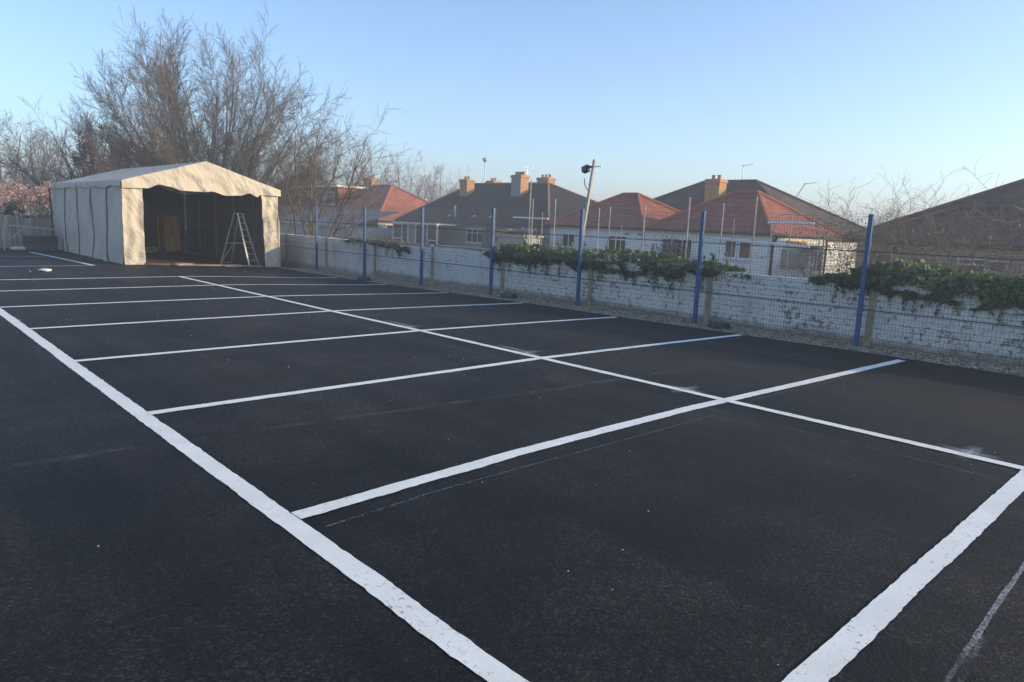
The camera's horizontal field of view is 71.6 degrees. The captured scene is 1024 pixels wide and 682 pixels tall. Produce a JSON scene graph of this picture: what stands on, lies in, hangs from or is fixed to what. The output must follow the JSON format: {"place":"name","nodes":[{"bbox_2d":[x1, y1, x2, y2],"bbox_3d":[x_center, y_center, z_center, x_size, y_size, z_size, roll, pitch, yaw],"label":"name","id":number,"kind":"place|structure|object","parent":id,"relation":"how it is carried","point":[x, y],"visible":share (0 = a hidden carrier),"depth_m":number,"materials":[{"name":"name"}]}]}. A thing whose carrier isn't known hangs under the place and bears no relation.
{"place":"outdoors","nodes":[
{"label":"outdoors","id":0,"kind":"place"},
{"bbox_2d":[0,207,188,252],"bbox_3d":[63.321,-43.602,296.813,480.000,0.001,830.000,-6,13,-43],"label":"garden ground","id":1,"kind":"structure","parent":0,"point":[48,214],"depth_m":202.20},
{"bbox_2d":[0,126,76,217],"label":"bare tree","id":2,"kind":"object","parent":1,"relation":"on","point":[38,174],"visible":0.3,"depth_m":64.76,"materials":[{"name":"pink plant"}]},
{"bbox_2d":[6,120,123,205],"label":"bare tree","id":3,"kind":"object","parent":1,"relation":"on","point":[43,144],"visible":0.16,"depth_m":66.30,"materials":[{"name":"brown plant"}]},
{"bbox_2d":[54,1,353,243],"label":"bare tree","id":4,"kind":"object","parent":1,"relation":"on","point":[179,123],"visible":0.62,"depth_m":37.37,"materials":[{"name":"brown plant"}]},
{"bbox_2d":[206,80,407,238],"bbox_3d":[-8.315,-7.002,29.655,7.696,8.405,6.788,-6,13,-43],"label":"bare tree","id":5,"kind":"object","parent":1,"relation":"on","point":[310,193],"visible":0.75,"depth_m":29.31,"materials":[{"name":"brown plant"}]},
{"bbox_2d":[272,140,342,188],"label":"bare tree","id":6,"kind":"object","parent":1,"relation":"on","point":[307,166],"visible":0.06,"depth_m":89.40,"materials":[{"name":"brown plant"}]},
{"bbox_2d":[292,122,378,184],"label":"bare tree","id":7,"kind":"object","parent":1,"relation":"on","point":[339,161],"visible":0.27,"depth_m":95.28,"materials":[{"name":"brown plant"}]},
{"bbox_2d":[279,209,395,239],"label":"lean to","id":8,"kind":"object","parent":1,"relation":"on","point":[380,233],"visible":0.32,"depth_m":53.99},
{"bbox_2d":[279,176,464,228],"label":"red bungalow","id":9,"kind":"object","parent":1,"relation":"on","point":[402,201],"visible":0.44,"depth_m":63.47,"materials":[{"name":"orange tile"}]},
{"bbox_2d":[385,224,392,228],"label":"side window","id":10,"kind":"structure","parent":9,"relation":"in","point":[391,225],"depth_m":58.69,"materials":[{"name":"white plastic"}]},
{"bbox_2d":[337,119,410,186],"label":"bare tree","id":11,"kind":"object","parent":1,"relation":"on","point":[371,169],"visible":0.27,"depth_m":96.82,"materials":[{"name":"brown plant"}]},
{"bbox_2d":[377,150,438,201],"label":"bare tree","id":12,"kind":"object","parent":1,"relation":"on","point":[403,188],"visible":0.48,"depth_m":99.96,"materials":[{"name":"brown plant"}]},
{"bbox_2d":[408,165,458,201],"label":"bare tree","id":13,"kind":"object","parent":1,"relation":"on","point":[450,191],"visible":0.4,"depth_m":100.99,"materials":[{"name":"brown plant"}]},
{"bbox_2d":[424,162,470,201],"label":"bare tree","id":14,"kind":"object","parent":1,"relation":"on","point":[440,181],"visible":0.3,"depth_m":106.03,"materials":[{"name":"brown plant"}]},
{"bbox_2d":[482,157,487,182],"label":"street lamp","id":15,"kind":"object","parent":1,"relation":"on","point":[485,159],"visible":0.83,"depth_m":92.02,"materials":[{"name":"white metal"}]},
{"bbox_2d":[392,172,596,247],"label":"slate bungalow","id":16,"kind":"object","parent":1,"relation":"on","point":[513,195],"visible":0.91,"depth_m":48.16,"materials":[{"name":"tile"}]},
{"bbox_2d":[465,228,481,243],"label":"window","id":17,"kind":"structure","parent":16,"relation":"in","point":[469,233],"depth_m":46.32,"materials":[{"name":"white plastic"}]},
{"bbox_2d":[482,226,549,250],"bbox_3d":[0.091,-4.386,34.638,0.080,2.300,4.768,-6,13,-43],"label":"boarded fence","id":18,"kind":"object","parent":1,"relation":"on","point":[485,233],"visible":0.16,"depth_m":35.46,"materials":[{"name":"wood"}]},
{"bbox_2d":[528,180,531,242],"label":"thin pole","id":19,"kind":"object","parent":1,"relation":"on","point":[529,208],"visible":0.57,"depth_m":17.34,"materials":[{"name":"grey metal"}]},
{"bbox_2d":[513,216,547,219],"bbox_3d":[0.446,-3.000,17.316,0.044,0.059,1.201,-6,13,-43],"label":"horizontal tube","id":20,"kind":"object","parent":19,"relation":"attached to","point":[531,218],"visible":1,"depth_m":17.24,"materials":[{"name":"white plastic"}]},
{"bbox_2d":[531,199,533,244],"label":"thin pole","id":21,"kind":"object","parent":1,"relation":"on","point":[532,221],"visible":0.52,"depth_m":17.33,"materials":[{"name":"grey metal"}]},
{"bbox_2d":[553,199,555,246],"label":"thin pole","id":22,"kind":"object","parent":1,"relation":"on","point":[554,222],"visible":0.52,"depth_m":16.78,"materials":[{"name":"grey metal"}]},
{"bbox_2d":[581,159,601,235],"bbox_3d":[1.570,-2.022,15.685,0.161,3.867,0.768,-6,13,-43],"label":"floodlight pole","id":23,"kind":"object","parent":1,"relation":"on","point":[585,169],"visible":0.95,"depth_m":15.40,"materials":[{"name":"black metal"}]},
{"bbox_2d":[596,208,599,248],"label":"thin pole","id":24,"kind":"object","parent":1,"relation":"on","point":[598,229],"visible":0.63,"depth_m":15.85,"materials":[{"name":"grey metal"}]},
{"bbox_2d":[607,207,610,248],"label":"thin pole","id":25,"kind":"object","parent":1,"relation":"on","point":[609,226],"visible":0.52,"depth_m":15.61,"materials":[{"name":"grey metal"}]},
{"bbox_2d":[641,205,645,251],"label":"thin pole","id":26,"kind":"object","parent":1,"relation":"on","point":[643,226],"visible":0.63,"depth_m":14.94,"materials":[{"name":"grey metal"}]},
{"bbox_2d":[280,233,1023,367],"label":"brick wall","id":27,"kind":"structure","parent":1,"relation":"on","point":[287,258],"depth_m":12.65,"materials":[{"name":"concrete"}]},
{"bbox_2d":[342,232,409,256],"bbox_3d":[-3.893,-2.873,21.098,0.844,0.719,3.555,-6,13,-43],"label":"ivy","id":28,"kind":"object","parent":27,"relation":"attached to","point":[388,245],"visible":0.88,"depth_m":20.58,"materials":[{"name":"green plant"}]},
{"bbox_2d":[482,234,750,290],"bbox_3d":[1.931,-1.713,15.011,0.898,0.992,6.992,-6,13,-43],"label":"ivy","id":29,"kind":"object","parent":27,"relation":"attached to","point":[521,258],"visible":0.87,"depth_m":14.51,"materials":[{"name":"green plant"}]},
{"bbox_2d":[808,245,1023,325],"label":"ivy","id":30,"kind":"object","parent":27,"relation":"attached to","point":[927,276],"visible":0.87,"depth_m":10.37,"materials":[{"name":"green plant"}]},
{"bbox_2d":[684,198,690,259],"bbox_3d":[3.477,-1.315,14.332,0.044,3.102,0.063,-6,13,-43],"label":"thin pole","id":31,"kind":"object","parent":1,"relation":"on","point":[687,225],"visible":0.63,"depth_m":14.16,"materials":[{"name":"grey metal"}]},
{"bbox_2d":[544,175,871,277],"bbox_3d":[10.534,-5.969,37.205,15.154,5.460,14.664,-6,13,-43],"label":"white bungalow","id":32,"kind":"object","parent":1,"relation":"on","point":[713,195],"visible":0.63,"depth_m":31.27,"materials":[{"name":"brown tile"}]},
{"bbox_2d":[562,233,575,248],"bbox_3d":[2.757,-4.920,34.857,0.106,0.735,0.950,-6,13,-43],"label":"window","id":33,"kind":"structure","parent":32,"relation":"in","point":[568,238],"depth_m":34.84,"materials":[{"name":"white plastic"}]},
{"bbox_2d":[607,235,627,250],"bbox_3d":[4.832,-4.511,32.728,0.051,0.720,1.150,-6,13,-43],"label":"window","id":34,"kind":"structure","parent":32,"relation":"in","point":[614,239],"depth_m":32.65,"materials":[{"name":"white plastic"}]},
{"bbox_2d":[661,238,692,260],"bbox_3d":[7.032,-3.932,30.405,0.106,0.925,1.650,-6,13,-43],"label":"window","id":35,"kind":"structure","parent":32,"relation":"in","point":[689,244],"depth_m":30.20,"materials":[{"name":"white plastic"}]},
{"bbox_2d":[721,241,737,259],"bbox_3d":[8.783,-3.673,28.566,0.106,0.815,0.650,-6,13,-43],"label":"window","id":36,"kind":"structure","parent":32,"relation":"in","point":[726,249],"depth_m":28.59,"materials":[{"name":"white plastic"}]},
{"bbox_2d":[737,242,751,260],"bbox_3d":[9.218,-3.580,28.112,0.106,0.815,0.680,-6,13,-43],"label":"window","id":37,"kind":"structure","parent":32,"relation":"in","point":[748,250],"depth_m":28.14,"materials":[{"name":"white plastic"}]},
{"bbox_2d":[810,248,822,276],"bbox_3d":[13.051,-3.038,30.478,0.800,1.870,0.077,-6,13,-43],"label":"side door","id":38,"kind":"structure","parent":32,"relation":"in","point":[820,248],"depth_m":30.27,"materials":[{"name":"white plastic"}]},
{"bbox_2d":[718,204,724,261],"bbox_3d":[3.989,-1.151,13.809,0.032,2.992,0.031,7,10,24],"label":"thin pole","id":39,"kind":"object","parent":1,"relation":"on","point":[721,232],"visible":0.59,"depth_m":13.65,"materials":[{"name":"grey metal"}]},
{"bbox_2d":[729,220,734,271],"bbox_3d":[4.160,-0.975,13.643,0.030,2.712,0.048,-6,13,-43],"label":"thin pole","id":40,"kind":"object","parent":1,"relation":"on","point":[732,243],"visible":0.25,"depth_m":13.49,"materials":[{"name":"grey metal"}]},
{"bbox_2d":[749,197,757,273],"bbox_3d":[4.456,-1.116,13.312,0.040,3.122,0.053,-1,10,-21],"label":"thin pole","id":41,"kind":"object","parent":1,"relation":"on","point":[753,234],"visible":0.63,"depth_m":13.16,"materials":[{"name":"grey metal"}]},
{"bbox_2d":[714,238,809,247],"bbox_3d":[4.608,-1.833,13.213,0.048,0.108,1.902,-6,13,-43],"label":"horizontal tube","id":42,"kind":"object","parent":41,"relation":"attached to","point":[773,243],"visible":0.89,"depth_m":13.11,"materials":[{"name":"white metal"}]},
{"bbox_2d":[766,215,773,274],"bbox_3d":[4.676,-0.905,13.104,0.031,2.792,0.029,7,10,24],"label":"thin pole","id":43,"kind":"object","parent":1,"relation":"on","point":[769,248],"visible":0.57,"depth_m":12.97,"materials":[{"name":"grey metal"}]},
{"bbox_2d":[767,222,814,224],"bbox_3d":[4.949,-2.095,12.611,0.040,0.050,0.850,-6,13,-43],"label":"horizontal tube","id":44,"kind":"object","parent":43,"relation":"attached to","point":[807,223],"visible":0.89,"depth_m":12.55,"materials":[{"name":"white plastic"}]},
{"bbox_2d":[785,216,792,274],"bbox_3d":[4.917,-0.849,12.854,0.032,2.782,0.042,-1,10,-21],"label":"thin pole","id":45,"kind":"object","parent":1,"relation":"on","point":[788,246],"visible":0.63,"depth_m":12.70,"materials":[{"name":"grey metal"}]},
{"bbox_2d":[815,221,821,275],"bbox_3d":[5.288,-0.734,12.466,0.031,2.712,0.047,-6,13,-43],"label":"thin pole","id":46,"kind":"object","parent":1,"relation":"on","point":[818,247],"visible":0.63,"depth_m":12.31,"materials":[{"name":"grey metal"}]},
{"bbox_2d":[734,181,970,292],"bbox_3d":[6.581,-1.145,13.464,5.166,3.861,5.738,1,9,-6],"label":"bramble shrub","id":47,"kind":"object","parent":1,"relation":"on","point":[802,269],"visible":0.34,"depth_m":13.42,"materials":[{"name":"brown plant"}]},
{"bbox_2d":[746,165,1023,290],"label":"bramble shrub","id":48,"kind":"object","parent":1,"relation":"on","point":[880,240],"visible":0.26,"depth_m":12.85,"materials":[{"name":"brown plant"}]},
{"bbox_2d":[772,214,865,235],"bbox_3d":[5.372,-2.002,12.376,0.020,0.409,1.713,-6,13,-43],"label":"wire hoop","id":49,"kind":"object","parent":48,"relation":"attached to","point":[814,217],"visible":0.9,"depth_m":12.45,"materials":[{"name":"grey metal"}]},
{"bbox_2d":[786,157,1023,290],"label":"bramble shrub","id":50,"kind":"object","parent":1,"relation":"on","point":[921,250],"visible":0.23,"depth_m":12.37,"materials":[{"name":"brown plant"}]},
{"bbox_2d":[842,178,1023,293],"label":"pebbledash bungalow","id":51,"kind":"object","parent":1,"relation":"on","point":[1009,189],"visible":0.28,"depth_m":22.57,"materials":[{"name":"brown tile"}]},
{"bbox_2d":[875,253,893,269],"bbox_3d":[11.844,-2.502,22.610,0.051,0.620,0.510,-6,13,-43],"label":"window","id":52,"kind":"structure","parent":51,"relation":"in","point":[882,253],"depth_m":22.51,"materials":[{"name":"white plastic"}]},
{"bbox_2d":[955,258,986,272],"bbox_3d":[13.506,-2.197,20.870,0.051,0.480,0.760,-6,13,-43],"label":"window","id":53,"kind":"structure","parent":51,"relation":"in","point":[958,258],"depth_m":20.85,"materials":[{"name":"white plastic"}]},
{"bbox_2d":[985,260,1008,274],"bbox_3d":[13.938,-2.100,20.380,0.106,0.435,0.580,-6,13,-43],"label":"window","id":54,"kind":"structure","parent":51,"relation":"in","point":[993,260],"depth_m":20.38,"materials":[{"name":"white plastic"}]},
{"bbox_2d":[908,188,1023,290],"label":"bramble shrub","id":55,"kind":"object","parent":1,"relation":"on","point":[1005,263],"visible":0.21,"depth_m":11.84,"materials":[{"name":"brown plant"}]},
{"bbox_2d":[101,138,148,170],"bbox_3d":[-21.327,-8.297,40.175,3.494,6.415,2.400,-6,13,-43],"label":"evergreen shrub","id":56,"kind":"object","parent":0,"point":[125,154],"visible":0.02,"depth_m":39.57,"materials":[{"name":"green plant"}]},
{"bbox_2d":[0,248,1023,681],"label":"car park asphalt","id":57,"kind":"object","parent":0,"point":[728,542],"visible":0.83,"depth_m":4.32,"materials":[{"name":"black asphalt"}]},
{"bbox_2d":[13,210,21,245],"bbox_3d":[-17.644,-4.013,25.324,0.179,1.268,0.179,3,9,1],"label":"ball post","id":58,"kind":"object","parent":57,"relation":"on","point":[15,212],"visible":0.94,"depth_m":25.31,"materials":[{"name":"grey metal"}]},
{"bbox_2d":[10,246,25,250],"bbox_3d":[-17.118,-3.206,24.590,0.439,0.162,0.311,-6,13,-43],"label":"white bag","id":59,"kind":"object","parent":57,"relation":"on","point":[19,248],"visible":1,"depth_m":24.51,"materials":[{"name":"white plastic"}]},
{"bbox_2d":[0,214,52,247],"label":"timber fence","id":60,"kind":"object","parent":57,"relation":"on","point":[31,221],"visible":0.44,"depth_m":26.04,"materials":[{"name":"grey wood"}]},
{"bbox_2d":[3,221,53,249],"bbox_3d":[-17.090,-3.709,25.101,0.153,0.982,1.596,9,11,35],"label":"timber barrier","id":61,"kind":"object","parent":57,"relation":"on","point":[9,228],"visible":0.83,"depth_m":24.70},
{"bbox_2d":[22,235,57,250],"bbox_3d":[-16.649,-3.453,25.076,1.000,0.520,0.480,-6,13,-43],"label":"timber planter","id":62,"kind":"object","parent":57,"relation":"on","point":[39,243],"visible":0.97,"depth_m":24.90,"materials":[{"name":"brown wood"}]},
{"bbox_2d":[38,268,51,271],"bbox_3d":[-11.446,-1.740,17.382,0.288,0.084,0.410,-6,13,-43],"label":"plaster lump","id":63,"kind":"object","parent":57,"relation":"on","point":[44,269],"visible":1,"depth_m":17.28,"materials":[{"name":"white"}]},
{"bbox_2d":[31,252,95,265],"bbox_3d":[-13.985,-2.562,21.917,6.612,0.001,0.129,11,13,42],"label":"side line","id":64,"kind":"object","parent":57,"relation":"on","point":[63,258],"visible":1,"depth_m":21.61,"materials":[{"name":"paint"}]},
{"bbox_2d":[48,161,280,266],"bbox_3d":[-12.311,-4.483,24.795,5.028,3.225,8.899,-6,13,-43],"label":"marquee tent","id":65,"kind":"object","parent":57,"relation":"on","point":[109,216],"visible":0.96,"depth_m":23.43,"materials":[{"name":"fabric"}]},
{"bbox_2d":[145,244,157,251],"bbox_3d":[-13.726,-3.497,26.770,0.590,0.278,0.390,-6,13,-43],"label":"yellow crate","id":66,"kind":"object","parent":65,"relation":"on","point":[150,247],"visible":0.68,"depth_m":26.69,"materials":[{"name":"plastic"}]},
{"bbox_2d":[156,215,180,251],"bbox_3d":[-13.249,-4.145,27.410,0.820,1.388,0.188,-6,13,-43],"label":"door leaf","id":67,"kind":"object","parent":65,"relation":"on","point":[168,232],"visible":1,"depth_m":27.40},
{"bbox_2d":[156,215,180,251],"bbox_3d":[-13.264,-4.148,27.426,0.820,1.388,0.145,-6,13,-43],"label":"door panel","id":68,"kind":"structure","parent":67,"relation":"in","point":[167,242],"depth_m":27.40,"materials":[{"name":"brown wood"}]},
{"bbox_2d":[220,213,258,264],"bbox_3d":[-8.976,-3.350,23.353,1.222,1.715,0.506,6,10,22],"label":"step ladder","id":69,"kind":"object","parent":65,"relation":"on","point":[244,241],"visible":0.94,"depth_m":23.32,"materials":[{"name":"metal"}]},
{"bbox_2d":[6,276,336,279],"bbox_3d":[-8.201,-1.531,17.451,8.681,0.108,0.150,-6,13,-43],"label":"parking line","id":70,"kind":"object","parent":57,"relation":"on","point":[168,276],"visible":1,"depth_m":17.51,"materials":[{"name":"paint"}]},
{"bbox_2d":[173,263,195,265],"bbox_3d":[-9.848,-2.295,21.315,0.632,0.093,0.261,-6,13,-43],"label":"sand bag","id":71,"kind":"object","parent":57,"relation":"on","point":[184,264],"visible":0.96,"depth_m":21.22,"materials":[{"name":"fabric"}]},
{"bbox_2d":[8,284,384,290],"bbox_3d":[-6.564,-1.196,15.758,8.704,0.084,0.210,-6,13,-42],"label":"parking line","id":72,"kind":"object","parent":57,"relation":"on","point":[196,285],"visible":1,"depth_m":15.59,"materials":[{"name":"paint"}]},
{"bbox_2d":[145,263,262,266],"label":"timber sill","id":73,"kind":"structure","parent":57,"relation":"on","point":[201,264],"depth_m":21.82,"materials":[{"name":"brown wood"}]},
{"bbox_2d":[6,292,446,306],"bbox_3d":[-4.835,-0.845,13.940,8.690,0.042,0.282,-6,12,-41],"label":"parking line","id":74,"kind":"object","parent":57,"relation":"on","point":[197,299],"visible":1,"depth_m":13.00,"materials":[{"name":"paint"}]},
{"bbox_2d":[223,264,242,266],"bbox_3d":[-8.795,-2.365,22.321,0.659,0.092,0.276,-6,13,-43],"label":"sand bag","id":75,"kind":"object","parent":57,"relation":"on","point":[233,265],"visible":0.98,"depth_m":22.25,"materials":[{"name":"fabric"}]},
{"bbox_2d":[0,308,528,681],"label":"edge line","id":76,"kind":"object","parent":57,"relation":"on","point":[449,640],"visible":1,"depth_m":3.49,"materials":[{"name":"paint"}]},
{"bbox_2d":[25,303,515,328],"bbox_3d":[-3.119,-0.494,12.135,8.673,0.008,0.312,-6,12,-41],"label":"parking line","id":77,"kind":"object","parent":57,"relation":"on","point":[249,315],"visible":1,"depth_m":11.14,"materials":[{"name":"paint"}]},
{"bbox_2d":[72,317,615,361],"bbox_3d":[-1.405,-0.131,10.347,8.672,0.001,0.301,-6,12,-41],"label":"parking line","id":78,"kind":"object","parent":57,"relation":"on","point":[314,340],"visible":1,"depth_m":9.23,"materials":[{"name":"paint"}]},
{"bbox_2d":[147,334,740,414],"bbox_3d":[0.351,0.225,8.627,8.828,0.001,0.263,-6,12,-41],"label":"parking line","id":79,"kind":"object","parent":57,"relation":"on","point":[298,392],"visible":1,"depth_m":7.20,"materials":[{"name":"paint"}]},
{"bbox_2d":[20,271,994,664],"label":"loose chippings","id":80,"kind":"object","parent":57,"relation":"on","point":[414,357],"visible":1,"depth_m":7.86,"materials":[{"name":"white paint"}]},
{"bbox_2d":[291,359,903,518],"bbox_3d":[2.029,0.594,6.816,8.766,0.001,0.250,-6,13,-42],"label":"parking line","id":81,"kind":"object","parent":57,"relation":"on","point":[360,497],"visible":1,"depth_m":5.10,"materials":[{"name":"paint"}]},
{"bbox_2d":[177,276,1023,469],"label":"line","id":82,"kind":"object","parent":57,"relation":"on","point":[841,426],"visible":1,"depth_m":7.03,"materials":[{"name":"paint"}]},
{"bbox_2d":[782,470,1023,681],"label":"parking line","id":83,"kind":"object","parent":57,"relation":"on","point":[838,651],"visible":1,"depth_m":3.25,"materials":[{"name":"paint"}]},
{"bbox_2d":[969,566,1022,647],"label":"chalk mark","id":84,"kind":"object","parent":57,"relation":"on","point":[989,613],"visible":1,"depth_m":3.20,"materials":[{"name":"grey"}]},
{"bbox_2d":[0,0,1023,225],"label":"sky","id":85,"kind":"structure","parent":0,"point":[665,96],"materials":[{"name":"blue"}]},
{"bbox_2d":[495,229,542,251],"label":"garden shed","id":86,"kind":"structure","parent":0,"point":[502,234],"depth_m":28.92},
{"bbox_2d":[507,227,537,235],"bbox_3d":[0.500,-4.471,28.968,1.067,0.386,1.168,-6,13,-43],"label":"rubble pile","id":87,"kind":"object","parent":86,"relation":"on","point":[518,230],"visible":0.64,"depth_m":28.77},
{"bbox_2d":[194,253,1023,376],"bbox_3d":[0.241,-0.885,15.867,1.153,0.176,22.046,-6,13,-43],"label":"gravel","id":88,"kind":"structure","parent":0,"point":[938,359],"depth_m":12.40,"materials":[{"name":"grey gravel"}]},
{"bbox_2d":[357,277,370,280],"bbox_3d":[-4.182,-1.749,19.994,0.340,0.111,0.213,5,10,17],"label":"bait box","id":89,"kind":"object","parent":88,"relation":"on","point":[363,278],"visible":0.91,"depth_m":19.92,"materials":[{"name":"grey plastic"}]},
{"bbox_2d":[500,293,516,298],"bbox_3d":[-0.073,-1.031,16.171,0.340,0.111,0.213,10,12,40],"label":"bait box","id":90,"kind":"object","parent":88,"relation":"on","point":[509,295],"visible":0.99,"depth_m":16.09,"materials":[{"name":"grey plastic"}]},
{"bbox_2d":[279,205,1023,362],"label":"fence","id":91,"kind":"object","parent":88,"relation":"on","point":[389,270],"visible":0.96,"depth_m":13.01,"materials":[{"name":"grey metal"}]},
{"bbox_2d":[707,321,730,329],"bbox_3d":[3.615,-0.276,12.399,0.223,0.111,0.350,-6,13,-43],"label":"bait box","id":92,"kind":"object","parent":88,"relation":"on","point":[718,325],"visible":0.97,"depth_m":12.33,"materials":[{"name":"grey plastic"}]},
{"label":"rough ground","id":93,"kind":"structure","parent":0,"visible":0},
{"bbox_2d":[0,178,52,215],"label":"blossom tree","id":94,"kind":"object","parent":93,"relation":"on","point":[40,192],"visible":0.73,"depth_m":32.66,"materials":[{"name":"pink plant"}]},
{"bbox_2d":[0,204,52,222],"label":"hedge","id":95,"kind":"object","parent":93,"relation":"on","point":[10,210],"visible":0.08,"depth_m":29.97,"materials":[{"name":"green plant"}]},
{"bbox_2d":[0,107,70,215],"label":"bare tree","id":96,"kind":"object","parent":93,"relation":"on","point":[6,176],"visible":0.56,"depth_m":62.51,"materials":[{"name":"plant"}]},
{"bbox_2d":[0,87,144,213],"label":"bare tree","id":97,"kind":"object","parent":93,"relation":"on","point":[33,178],"visible":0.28,"depth_m":39.38,"materials":[{"name":"brown plant"}]}
]}

